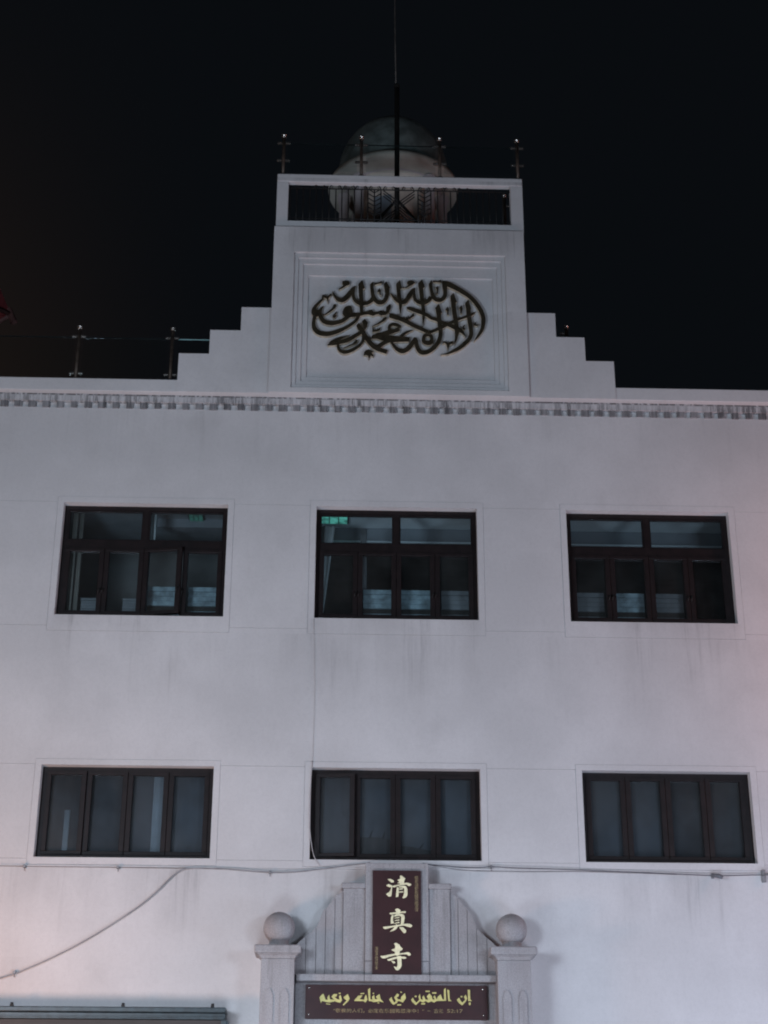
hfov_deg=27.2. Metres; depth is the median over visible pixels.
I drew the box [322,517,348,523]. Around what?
ceiling lamp
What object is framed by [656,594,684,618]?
window blind
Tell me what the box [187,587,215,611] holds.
window blind
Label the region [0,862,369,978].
wall cable
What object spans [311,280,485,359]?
calligraphy emblem
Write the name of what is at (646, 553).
window frame
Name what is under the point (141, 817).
curtain
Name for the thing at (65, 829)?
curtain
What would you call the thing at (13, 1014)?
awning
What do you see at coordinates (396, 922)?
vertical plaque
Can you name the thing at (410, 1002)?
verse plaque
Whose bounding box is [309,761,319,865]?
drop cable
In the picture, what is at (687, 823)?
curtain
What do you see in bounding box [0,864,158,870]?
wall cable
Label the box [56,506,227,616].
window frame
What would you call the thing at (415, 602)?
window blind
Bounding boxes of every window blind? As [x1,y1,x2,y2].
[80,598,95,610]
[121,598,135,610]
[146,587,181,614]
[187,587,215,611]
[362,590,390,614]
[401,590,429,614]
[440,591,468,615]
[577,593,605,617]
[616,593,645,617]
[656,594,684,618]
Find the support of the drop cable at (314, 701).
hanging from the white building
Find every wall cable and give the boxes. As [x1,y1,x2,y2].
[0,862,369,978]
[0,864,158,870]
[428,864,676,874]
[429,864,761,875]
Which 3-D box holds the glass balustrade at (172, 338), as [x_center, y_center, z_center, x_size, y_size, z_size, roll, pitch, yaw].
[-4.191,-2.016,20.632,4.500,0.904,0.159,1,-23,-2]
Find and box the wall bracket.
[761,870,767,882]
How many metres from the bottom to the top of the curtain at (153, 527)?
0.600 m
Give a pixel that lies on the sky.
(140, 150)
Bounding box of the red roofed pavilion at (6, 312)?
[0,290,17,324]
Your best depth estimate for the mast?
22.63 m
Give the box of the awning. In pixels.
[0,1002,228,1023]
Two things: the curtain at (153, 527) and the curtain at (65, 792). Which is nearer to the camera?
the curtain at (65, 792)
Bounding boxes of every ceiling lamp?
[188,515,204,520]
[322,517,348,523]
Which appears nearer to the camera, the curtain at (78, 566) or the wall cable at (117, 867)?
the wall cable at (117, 867)
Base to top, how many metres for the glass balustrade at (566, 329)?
1.292 m
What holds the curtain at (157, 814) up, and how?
hanging from the white building
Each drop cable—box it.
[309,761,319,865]
[312,642,314,760]
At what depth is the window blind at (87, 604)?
19.51 m
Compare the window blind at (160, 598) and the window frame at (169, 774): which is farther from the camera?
the window blind at (160, 598)
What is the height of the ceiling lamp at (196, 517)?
0.030 m
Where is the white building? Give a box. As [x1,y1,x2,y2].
[0,174,767,1023]
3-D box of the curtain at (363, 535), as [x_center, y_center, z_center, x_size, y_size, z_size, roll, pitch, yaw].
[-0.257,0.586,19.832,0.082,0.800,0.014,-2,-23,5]
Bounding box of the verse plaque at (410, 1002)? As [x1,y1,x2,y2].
[305,984,487,1019]
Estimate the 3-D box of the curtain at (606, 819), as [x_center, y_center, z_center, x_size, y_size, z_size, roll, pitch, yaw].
[2.788,3.605,18.539,0.930,1.150,0.015,1,-23,-2]
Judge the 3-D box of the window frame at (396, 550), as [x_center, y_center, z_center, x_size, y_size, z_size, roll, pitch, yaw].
[0.152,0.668,19.621,1.998,1.473,0.121,1,-23,-2]
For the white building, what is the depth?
19.12 m
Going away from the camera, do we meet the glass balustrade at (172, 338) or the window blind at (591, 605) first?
the window blind at (591, 605)
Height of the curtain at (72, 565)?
1.550 m
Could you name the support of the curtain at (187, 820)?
hanging from the white building
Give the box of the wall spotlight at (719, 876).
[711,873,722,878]
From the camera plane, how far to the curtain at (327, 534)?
19.86 m
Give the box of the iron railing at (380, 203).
[288,185,510,224]
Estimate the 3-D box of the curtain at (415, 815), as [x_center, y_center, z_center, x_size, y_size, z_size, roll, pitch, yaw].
[0.130,3.562,18.461,1.930,1.150,0.015,1,-23,-2]
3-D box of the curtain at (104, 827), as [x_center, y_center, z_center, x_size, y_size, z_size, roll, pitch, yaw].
[-3.199,3.510,18.369,0.510,1.150,0.012,1,-23,-2]
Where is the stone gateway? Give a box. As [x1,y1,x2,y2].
[254,863,536,1023]
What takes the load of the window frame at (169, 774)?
in the white building
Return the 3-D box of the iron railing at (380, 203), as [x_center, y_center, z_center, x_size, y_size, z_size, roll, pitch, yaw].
[0.209,-4.148,21.456,3.001,0.657,0.023,1,-23,-2]
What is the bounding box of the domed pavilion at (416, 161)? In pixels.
[328,116,456,223]
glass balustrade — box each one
[0,325,209,379]
[277,133,523,178]
[503,194,509,224]
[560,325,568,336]
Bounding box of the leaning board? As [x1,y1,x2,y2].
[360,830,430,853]
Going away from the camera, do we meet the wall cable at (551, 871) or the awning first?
the awning
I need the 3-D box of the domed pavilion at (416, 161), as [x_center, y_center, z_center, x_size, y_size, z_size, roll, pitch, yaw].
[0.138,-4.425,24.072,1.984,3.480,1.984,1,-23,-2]
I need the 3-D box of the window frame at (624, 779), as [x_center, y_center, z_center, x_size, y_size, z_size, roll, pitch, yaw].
[3.293,3.581,18.498,1.975,1.064,0.083,1,-23,-2]
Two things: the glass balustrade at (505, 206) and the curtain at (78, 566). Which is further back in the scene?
the glass balustrade at (505, 206)
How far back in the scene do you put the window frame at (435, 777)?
18.38 m
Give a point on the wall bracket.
(764, 874)
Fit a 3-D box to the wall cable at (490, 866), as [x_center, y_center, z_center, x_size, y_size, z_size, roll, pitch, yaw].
[3.788,4.097,18.109,6.701,0.125,0.050,1,-23,-2]
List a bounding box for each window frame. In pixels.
[35,767,213,857]
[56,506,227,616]
[310,770,480,860]
[314,510,477,619]
[566,514,734,623]
[582,773,754,863]
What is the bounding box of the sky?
[0,0,767,389]
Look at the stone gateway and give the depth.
17.43 m
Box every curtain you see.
[46,775,81,850]
[62,810,69,849]
[66,513,78,609]
[73,513,84,609]
[88,776,122,850]
[129,777,153,851]
[150,514,156,539]
[150,777,163,851]
[171,777,204,851]
[320,776,470,854]
[321,526,334,611]
[360,529,366,588]
[590,782,663,856]
[670,782,743,856]
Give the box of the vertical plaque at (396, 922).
[372,870,421,974]
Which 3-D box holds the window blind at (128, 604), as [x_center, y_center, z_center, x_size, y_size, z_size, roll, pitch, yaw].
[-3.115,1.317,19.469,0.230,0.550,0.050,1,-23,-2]
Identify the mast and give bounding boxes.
[375,0,419,222]
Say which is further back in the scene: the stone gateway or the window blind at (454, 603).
the window blind at (454, 603)
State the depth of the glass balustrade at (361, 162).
21.77 m
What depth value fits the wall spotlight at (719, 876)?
18.03 m
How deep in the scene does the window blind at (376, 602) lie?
19.64 m

